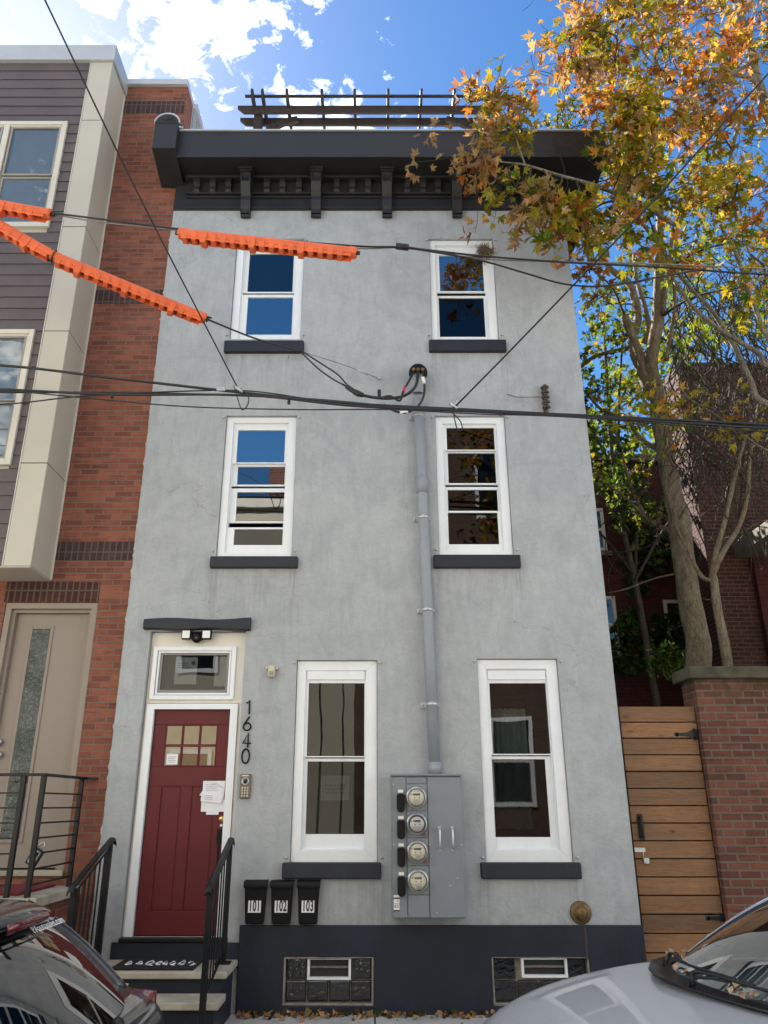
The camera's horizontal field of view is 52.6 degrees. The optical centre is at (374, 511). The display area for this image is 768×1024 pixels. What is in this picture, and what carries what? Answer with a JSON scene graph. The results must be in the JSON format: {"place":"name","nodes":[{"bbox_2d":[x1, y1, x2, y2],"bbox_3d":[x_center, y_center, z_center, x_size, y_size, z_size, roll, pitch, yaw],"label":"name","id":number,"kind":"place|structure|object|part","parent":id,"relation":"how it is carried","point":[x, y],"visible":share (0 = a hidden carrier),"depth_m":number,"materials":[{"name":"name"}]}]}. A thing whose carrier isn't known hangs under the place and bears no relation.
{"place":"outdoors","nodes":[
{"label":"outdoors","id":0,"kind":"place"},
{"bbox_2d":[0,899,164,1023],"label":"parked car","id":1,"kind":"object","parent":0,"point":[54,969],"visible":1,"depth_m":3.70,"materials":[{"name":"black paint"}]},
{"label":"rear window","id":2,"kind":"part","parent":1,"relation":"part of","materials":[{"name":"black glass"}]},
{"bbox_2d":[225,1014,487,1023],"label":"pavement","id":3,"kind":"structure","parent":0,"point":[234,1019],"depth_m":6.67,"materials":[{"name":"concrete"}]},
{"bbox_2d":[0,886,81,922],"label":"brick stoop","id":4,"kind":"object","parent":3,"relation":"on","point":[56,898],"visible":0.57,"depth_m":6.74,"materials":[{"name":"stone"}]},
{"bbox_2d":[0,884,55,895],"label":"entrance carpet","id":5,"kind":"object","parent":4,"relation":"on","point":[17,889],"visible":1,"depth_m":6.79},
{"bbox_2d":[0,773,97,897],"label":"stoop railing","id":6,"kind":"object","parent":4,"relation":"on","point":[34,843],"visible":0.97,"depth_m":6.56,"materials":[{"name":"black metal"}]},
{"bbox_2d":[25,841,44,866],"bbox_3d":[-2.850,2.874,6.515,0.146,0.202,0.047,0,-21,0],"label":"lock box","id":7,"kind":"object","parent":6,"relation":"hanging from","point":[40,854],"visible":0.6,"depth_m":6.50,"materials":[{"name":"black metal"}]},
{"bbox_2d":[0,45,203,941],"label":"modern townhouse","id":8,"kind":"structure","parent":3,"relation":"on","point":[71,471],"depth_m":8.75,"materials":[{"name":"red brick"}]},
{"bbox_2d":[0,614,88,867],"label":"door","id":9,"kind":"structure","parent":8,"relation":"in","point":[37,724],"depth_m":7.89,"materials":[{"name":"beige paint"}]},
{"bbox_2d":[107,960,237,1023],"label":"entry steps","id":10,"kind":"structure","parent":3,"relation":"on","point":[178,997],"depth_m":6.46,"materials":[{"name":"stone"}]},
{"bbox_2d":[66,837,116,961],"bbox_3d":[-2.440,3.547,6.549,0.130,1.453,1.000,0,-21,0],"label":"handrail","id":11,"kind":"object","parent":10,"relation":"on","point":[73,890],"visible":0.69,"depth_m":6.76,"materials":[{"name":"black metal"}]},
{"bbox_2d":[112,959,201,969],"bbox_3d":[-1.885,3.926,6.748,0.710,0.022,0.460,0,-21,0],"label":"doormat","id":12,"kind":"object","parent":10,"relation":"on","point":[158,964],"visible":0.98,"depth_m":6.71,"materials":[{"name":"black rubber"}]},
{"bbox_2d":[198,837,234,1023],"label":"handrail","id":13,"kind":"object","parent":10,"relation":"on","point":[225,856],"visible":1,"depth_m":6.51,"materials":[{"name":"black metal"}]},
{"bbox_2d":[88,113,646,1014],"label":"row house","id":14,"kind":"structure","parent":3,"relation":"on","point":[286,543],"depth_m":8.21,"materials":[{"name":"grey paint"}]},
{"bbox_2d":[134,710,229,935],"bbox_3d":[-1.835,2.956,7.518,0.780,2.034,0.126,0,-21,0],"label":"door","id":15,"kind":"structure","parent":14,"relation":"in","point":[182,844],"depth_m":7.51,"materials":[{"name":"red paint"}]},
{"bbox_2d":[200,781,224,814],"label":"taped papers","id":16,"kind":"object","parent":15,"relation":"attached to","point":[212,797],"visible":1,"depth_m":7.57,"materials":[{"name":"paper"}]},
{"bbox_2d":[149,646,236,699],"bbox_3d":[-1.867,1.669,8.023,0.859,0.543,0.112,0,-21,0],"label":"transom window","id":17,"kind":"structure","parent":14,"relation":"in","point":[178,672],"depth_m":8.01,"materials":[{"name":"white paint"}]},
{"bbox_2d":[181,630,211,642],"bbox_3d":[-1.850,1.298,8.074,0.310,0.131,0.113,0,-21,0],"label":"security light","id":18,"kind":"object","parent":14,"relation":"attached to","point":[198,636],"visible":1,"depth_m":8.03,"materials":[{"name":"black plastic"}]},
{"bbox_2d":[239,774,250,798],"bbox_3d":[-1.258,2.658,7.525,0.104,0.224,0.038,0,-21,0],"label":"door intercom","id":19,"kind":"object","parent":14,"relation":"attached to","point":[245,786],"depth_m":7.52,"materials":[{"name":"brown metal"}]},
{"bbox_2d":[209,416,299,568],"bbox_3d":[-1.297,-0.239,8.678,0.939,1.836,0.190,0,-21,0],"label":"window","id":20,"kind":"structure","parent":14,"relation":"in","point":[259,451],"depth_m":8.72,"materials":[{"name":"white paint"}]},
{"bbox_2d":[243,880,268,923],"bbox_3d":[-1.099,3.582,7.130,0.216,0.366,0.121,0,-21,0],"label":"mailbox","id":21,"kind":"object","parent":14,"relation":"attached to","point":[255,897],"visible":1,"depth_m":7.10,"materials":[{"name":"black plastic"}]},
{"bbox_2d":[224,239,307,353],"bbox_3d":[-1.324,-2.667,9.592,0.952,1.691,0.185,0,-21,0],"label":"window","id":22,"kind":"structure","parent":14,"relation":"in","point":[269,310],"depth_m":9.59,"materials":[{"name":"white paint"}]},
{"bbox_2d":[265,665,278,676],"bbox_3d":[-1.052,1.621,7.897,0.130,0.115,0.074,0,-21,0],"label":"bell box","id":23,"kind":"object","parent":14,"relation":"attached to","point":[271,669],"visible":1,"depth_m":7.87,"materials":[{"name":"beige plastic"}]},
{"bbox_2d":[270,880,294,923],"bbox_3d":[-0.857,3.582,7.130,0.216,0.366,0.121,0,-21,0],"label":"mailbox","id":24,"kind":"object","parent":14,"relation":"attached to","point":[281,898],"visible":1,"depth_m":7.10,"materials":[{"name":"black plastic"}]},
{"bbox_2d":[297,880,320,923],"bbox_3d":[-0.612,3.582,7.130,0.216,0.366,0.121,0,-21,0],"label":"mailbox","id":25,"kind":"object","parent":14,"relation":"attached to","point":[308,897],"visible":1,"depth_m":7.10,"materials":[{"name":"black plastic"}]},
{"bbox_2d":[282,957,372,1005],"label":"basement window","id":26,"kind":"structure","parent":14,"relation":"in","point":[307,981],"depth_m":7.00,"materials":[{"name":"grey glass"}]},
{"bbox_2d":[282,661,381,878],"bbox_3d":[-0.399,2.501,7.683,0.939,2.032,0.262,0,-21,0],"label":"window","id":27,"kind":"structure","parent":14,"relation":"in","point":[334,812],"depth_m":7.67,"materials":[{"name":"white paint"}]},
{"bbox_2d":[238,89,500,128],"bbox_3d":[-0.095,-5.002,12.448,4.089,2.515,2.040,0,-21,0],"label":"roof pergola","id":28,"kind":"object","parent":14,"relation":"on","point":[258,121],"visible":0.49,"depth_m":12.08,"materials":[{"name":"black metal"}]},
{"bbox_2d":[407,363,441,773],"bbox_3d":[0.508,0.411,8.273,0.277,4.519,0.228,0,-21,0],"label":"service conduit","id":29,"kind":"object","parent":14,"relation":"attached to","point":[427,611],"visible":0.88,"depth_m":8.15,"materials":[{"name":"metal"}]},
{"bbox_2d":[342,371,425,413],"bbox_3d":[0.096,-1.372,8.721,0.935,0.739,0.321,0,-21,0],"label":"service loop","id":30,"kind":"object","parent":29,"relation":"attached to","point":[355,392],"visible":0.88,"depth_m":8.54,"materials":[{"name":"black rubber"}]},
{"bbox_2d":[390,774,465,918],"bbox_3d":[0.484,3.077,7.198,0.675,1.227,0.354,0,-21,0],"label":"meter cabinet","id":31,"kind":"object","parent":14,"relation":"attached to","point":[427,869],"visible":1,"depth_m":7.12,"materials":[{"name":"grey metal"}]},
{"bbox_3d":[0.651,3.059,7.123,0.312,1.187,0.069,0,-21,0],"label":"cabinet door","id":32,"kind":"part","parent":31,"relation":"part of","materials":[{"name":"grey metal"}]},
{"bbox_2d":[426,239,506,352],"bbox_3d":[1.103,-2.671,9.594,0.928,1.681,0.185,0,-21,0],"label":"window","id":33,"kind":"structure","parent":14,"relation":"in","point":[452,317],"depth_m":9.63,"materials":[{"name":"white paint"}]},
{"bbox_2d":[432,416,520,568],"bbox_3d":[1.093,-0.239,8.678,0.932,1.836,0.190,0,-21,0],"label":"window","id":34,"kind":"structure","parent":14,"relation":"in","point":[471,520],"depth_m":8.72,"materials":[{"name":"white paint"}]},
{"bbox_2d":[473,660,581,878],"bbox_3d":[1.457,2.526,7.770,0.939,2.047,0.442,0,-21,0],"label":"window","id":35,"kind":"structure","parent":14,"relation":"in","point":[526,813],"depth_m":7.67,"materials":[{"name":"white paint"}]},
{"bbox_2d":[507,384,550,411],"bbox_3d":[1.779,-1.310,8.981,0.479,0.390,0.125,0,-21,0],"label":"insulator rack","id":36,"kind":"object","parent":14,"relation":"attached to","point":[545,397],"visible":0.98,"depth_m":8.95,"materials":[{"name":"brown ceramic"}]},
{"bbox_2d":[492,957,589,1005],"bbox_3d":[1.493,4.218,7.003,0.896,0.401,0.118,0,-21,0],"label":"basement window","id":37,"kind":"structure","parent":14,"relation":"in","point":[513,977],"depth_m":7.03,"materials":[{"name":"grey glass"}]},
{"bbox_2d":[570,901,590,959],"bbox_3d":[1.894,3.810,7.077,0.196,0.474,0.065,0,-21,0],"label":"brass cap","id":38,"kind":"object","parent":14,"relation":"attached to","point":[580,912],"visible":1,"depth_m":7.12,"materials":[{"name":"gold metal"}]},
{"bbox_3d":[0.053,-1.567,9.094,0.040,0.038,0.030,0,-21,0],"label":"wall eye","id":39,"kind":"object","parent":14,"relation":"attached to","visible":0},
{"bbox_2d":[305,352,376,377],"bbox_3d":[-0.402,-1.679,8.918,1.010,0.091,0.044,11,-23,-26],"label":"messenger wire","id":40,"kind":"object","parent":39,"relation":"attached to","point":[338,363],"visible":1,"depth_m":8.93,"materials":[{"name":"metal"}]},
{"bbox_2d":[209,319,299,351],"bbox_3d":[-3.115,-2.803,8.051,4.937,1.443,0.142,8,-22,-20],"label":"service drop","id":41,"kind":"object","parent":40,"relation":"attached to","point":[253,337],"visible":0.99,"depth_m":8.45,"materials":[{"name":"black rubber"}]},
{"bbox_2d":[0,220,54,261],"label":"line guard","id":42,"kind":"object","parent":41,"relation":"attached to","point":[25,243],"visible":0.98,"depth_m":7.79,"materials":[{"name":"orange plastic"}]},
{"bbox_2d":[47,248,56,262],"bbox_3d":[-3.274,-2.599,7.874,0.085,0.142,0.136,7,-22,-18],"label":"guard strap","id":43,"kind":"object","parent":42,"relation":"attached to","point":[50,260],"visible":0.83,"depth_m":7.83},
{"bbox_2d":[52,252,208,324],"bbox_3d":[-2.533,-2.319,8.063,1.643,0.493,0.121,7,-22,-19],"label":"line guard","id":44,"kind":"object","parent":41,"relation":"attached to","point":[122,287],"visible":1,"depth_m":8.01,"materials":[{"name":"orange plastic"}]},
{"bbox_2d":[300,350,341,384],"bbox_3d":[-0.587,-1.599,8.652,0.520,0.424,0.031,2,-21,-6],"label":"service drop","id":45,"kind":"object","parent":40,"relation":"attached to","point":[308,359],"visible":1,"depth_m":8.63,"materials":[{"name":"black rubber"}]},
{"bbox_2d":[301,351,346,383],"bbox_3d":[-0.568,-1.609,8.656,0.517,0.404,0.028,2,-21,-5],"label":"service drop","id":46,"kind":"object","parent":40,"relation":"attached to","point":[342,379],"visible":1,"depth_m":8.66,"materials":[{"name":"black rubber"}]},
{"bbox_2d":[235,1006,500,1023],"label":"fallen leaves","id":47,"kind":"object","parent":3,"relation":"on","point":[372,1012],"visible":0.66,"depth_m":6.79,"materials":[{"name":"brown plant"}]},
{"bbox_2d":[672,666,767,959],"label":"garden wall","id":48,"kind":"structure","parent":3,"relation":"on","point":[729,704],"depth_m":7.65,"materials":[{"name":"brick"}]},
{"bbox_2d":[618,707,725,961],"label":"wooden gate","id":49,"kind":"structure","parent":48,"relation":"attached to","point":[679,898],"depth_m":7.52,"materials":[{"name":"brown wood"}]},
{"bbox_2d":[0,391,726,424],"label":"overhead cable","id":50,"kind":"object","parent":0,"point":[175,393],"visible":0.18,"depth_m":7.82,"materials":[{"name":"black rubber"}]},
{"bbox_2d":[0,388,767,429],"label":"overhead cable","id":51,"kind":"object","parent":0,"point":[361,406],"visible":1,"depth_m":7.60,"materials":[{"name":"black rubber"}]},
{"bbox_2d":[234,386,248,409],"bbox_3d":[-1.318,-1.124,7.639,0.166,0.275,0.012,0,-21,0],"label":"drop loop","id":52,"kind":"object","parent":51,"relation":"hanging from","point":[238,400],"visible":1,"depth_m":7.63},
{"bbox_2d":[449,400,457,409],"bbox_3d":[0.772,-1.052,7.612,0.096,0.102,0.036,0,-21,0],"label":"wedge clamp","id":53,"kind":"object","parent":51,"relation":"attached to","point":[453,405],"visible":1,"depth_m":7.60,"materials":[{"name":"metal"}]},
{"bbox_2d":[456,73,767,405],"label":"service drop","id":54,"kind":"object","parent":53,"relation":"attached to","point":[641,213],"visible":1,"depth_m":6.79,"materials":[{"name":"black rubber"}]},
{"bbox_2d":[450,407,462,430],"bbox_3d":[0.779,-0.915,7.560,0.142,0.284,0.012,0,-21,0],"label":"drop loop","id":55,"kind":"object","parent":51,"relation":"hanging from","point":[454,415],"visible":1,"depth_m":7.55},
{"bbox_2d":[0,364,767,425],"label":"overhead cable","id":56,"kind":"object","parent":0,"point":[329,401],"visible":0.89,"depth_m":7.67,"materials":[{"name":"black rubber"}]},
{"bbox_2d":[217,387,224,390],"bbox_3d":[-1.524,-1.218,7.685,0.085,0.038,0.020,0,-21,0],"label":"cable tag","id":57,"kind":"object","parent":56,"relation":"attached to","point":[220,388],"visible":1,"depth_m":7.68,"materials":[{"name":"plastic"}]},
{"bbox_2d":[0,390,767,432],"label":"overhead cable","id":58,"kind":"object","parent":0,"point":[385,409],"visible":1,"depth_m":7.53,"materials":[{"name":"black rubber"}]},
{"bbox_2d":[0,390,767,426],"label":"overhead cable","id":59,"kind":"object","parent":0,"point":[259,392],"visible":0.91,"depth_m":7.75,"materials":[{"name":"black rubber"}]},
{"bbox_2d":[235,383,243,392],"bbox_3d":[-1.341,-1.224,7.677,0.095,0.102,0.036,0,-21,0],"label":"wedge clamp","id":60,"kind":"object","parent":59,"relation":"attached to","point":[239,389],"visible":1,"depth_m":7.67,"materials":[{"name":"metal"}]},
{"bbox_2d":[44,0,236,385],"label":"service drop","id":61,"kind":"object","parent":60,"relation":"attached to","point":[133,183],"visible":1,"depth_m":6.39,"materials":[{"name":"black rubber"}]},
{"bbox_2d":[0,0,767,453],"label":"sky","id":62,"kind":"structure","parent":0,"point":[225,50],"materials":[{"name":"blue"}]},
{"bbox_2d":[52,212,767,275],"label":"overhead cable","id":63,"kind":"object","parent":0,"point":[499,257],"visible":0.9,"depth_m":7.68,"materials":[{"name":"black rubber"}]},
{"bbox_2d":[0,200,54,222],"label":"line guard","id":64,"kind":"object","parent":63,"relation":"attached to","point":[26,212],"visible":1,"depth_m":7.82,"materials":[{"name":"orange plastic"}]},
{"bbox_2d":[175,228,359,261],"bbox_3d":[-1.075,-2.674,7.743,1.858,0.368,0.121,0,-21,0],"label":"line guard","id":65,"kind":"object","parent":63,"relation":"attached to","point":[255,244],"visible":1,"depth_m":7.70,"materials":[{"name":"orange plastic"}]},
{"bbox_2d":[396,243,408,250],"bbox_3d":[0.273,-2.640,7.730,0.136,0.084,0.066,0,-21,0],"label":"cable splice","id":66,"kind":"object","parent":63,"relation":"attached to","point":[402,248],"visible":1,"depth_m":7.71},
{"bbox_2d":[474,239,494,264],"bbox_3d":[1.394,-3.264,9.780,0.324,0.409,0.190,0,-21,0],"label":"bird nest","id":67,"kind":"object","parent":63,"relation":"on","point":[485,250],"visible":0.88,"depth_m":9.77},
{"bbox_2d":[398,245,705,286],"bbox_3d":[1.730,-2.415,7.624,3.016,0.497,0.018,0,-21,0],"label":"overhead cable","id":68,"kind":"object","parent":63,"relation":"attached to","point":[536,276],"visible":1,"depth_m":7.59,"materials":[{"name":"black rubber"}]},
{"bbox_2d":[55,214,767,268],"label":"overhead cable","id":69,"kind":"object","parent":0,"point":[455,256],"visible":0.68,"depth_m":7.70,"materials":[{"name":"black rubber"}]},
{"bbox_2d":[483,897,767,1023],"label":"parked car","id":70,"kind":"object","parent":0,"point":[660,990],"visible":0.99,"depth_m":3.97,"materials":[{"name":"silver metal"}]},
{"bbox_2d":[666,947,760,998],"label":"cowl leaves","id":71,"kind":"object","parent":70,"relation":"on","point":[729,989],"visible":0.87,"depth_m":3.60,"materials":[{"name":"brown plant"}]},
{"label":"garden ground","id":72,"kind":"structure","parent":0,"visible":0},
{"bbox_2d":[405,0,767,407],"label":"orange maple tree","id":73,"kind":"object","parent":72,"relation":"on","point":[577,211],"visible":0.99,"depth_m":9.36,"materials":[{"name":"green plant"}]},
{"bbox_2d":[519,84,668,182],"bbox_3d":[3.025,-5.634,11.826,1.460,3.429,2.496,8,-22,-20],"label":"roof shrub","id":74,"kind":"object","parent":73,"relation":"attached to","point":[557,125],"visible":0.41,"depth_m":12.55,"materials":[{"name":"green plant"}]},
{"bbox_2d":[590,454,685,706],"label":"ivy covered building","id":75,"kind":"structure","parent":72,"relation":"on","point":[632,690],"depth_m":15.90,"materials":[{"name":"red brick"}]},
{"bbox_2d":[596,508,611,555],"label":"window","id":76,"kind":"structure","parent":75,"relation":"in","point":[600,517],"depth_m":16.38,"materials":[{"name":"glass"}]},
{"bbox_2d":[606,596,625,658],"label":"window","id":77,"kind":"structure","parent":75,"relation":"in","point":[610,602],"depth_m":15.75,"materials":[{"name":"glass"}]},
{"bbox_2d":[588,420,685,679],"bbox_3d":[5.695,0.341,14.830,3.066,6.257,3.168,0,-21,0],"label":"ivy","id":78,"kind":"object","parent":75,"relation":"attached to","point":[670,660],"visible":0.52,"depth_m":15.56,"materials":[{"name":"green plant"}]},
{"bbox_2d":[652,510,670,555],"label":"window","id":79,"kind":"structure","parent":75,"relation":"in","point":[669,546],"depth_m":16.35,"materials":[{"name":"glass"}]},
{"bbox_2d":[662,600,685,652],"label":"window","id":80,"kind":"structure","parent":75,"relation":"in","point":[667,604],"depth_m":15.77,"materials":[{"name":"glass"}]},
{"bbox_2d":[580,285,717,706],"bbox_3d":[4.425,1.328,13.902,3.704,11.003,3.854,0,-21,0],"label":"back tree","id":81,"kind":"object","parent":72,"relation":"on","point":[631,565],"visible":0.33,"depth_m":14.23,"materials":[{"name":"green plant"}]},
{"bbox_2d":[565,38,767,667],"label":"maple tree","id":82,"kind":"object","parent":72,"relation":"on","point":[698,649],"visible":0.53,"depth_m":11.43,"materials":[{"name":"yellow plant"}]},
{"bbox_2d":[524,0,767,602],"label":"hanging vines","id":83,"kind":"object","parent":82,"relation":"hanging from","point":[723,458],"visible":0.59,"depth_m":11.26,"materials":[{"name":"green plant"}]},
{"bbox_2d":[584,208,767,453],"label":"back tree","id":84,"kind":"object","parent":72,"relation":"on","point":[615,394],"visible":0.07,"depth_m":21.16,"materials":[{"name":"green plant"}]},
{"bbox_2d":[609,366,767,665],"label":"sapling","id":85,"kind":"object","parent":72,"relation":"on","point":[718,555],"visible":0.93,"depth_m":9.00,"materials":[{"name":"plant"}]},
{"bbox_2d":[663,362,767,665],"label":"brown brick building","id":86,"kind":"structure","parent":72,"relation":"on","point":[745,611],"depth_m":13.39,"materials":[{"name":"brick"}]}
]}

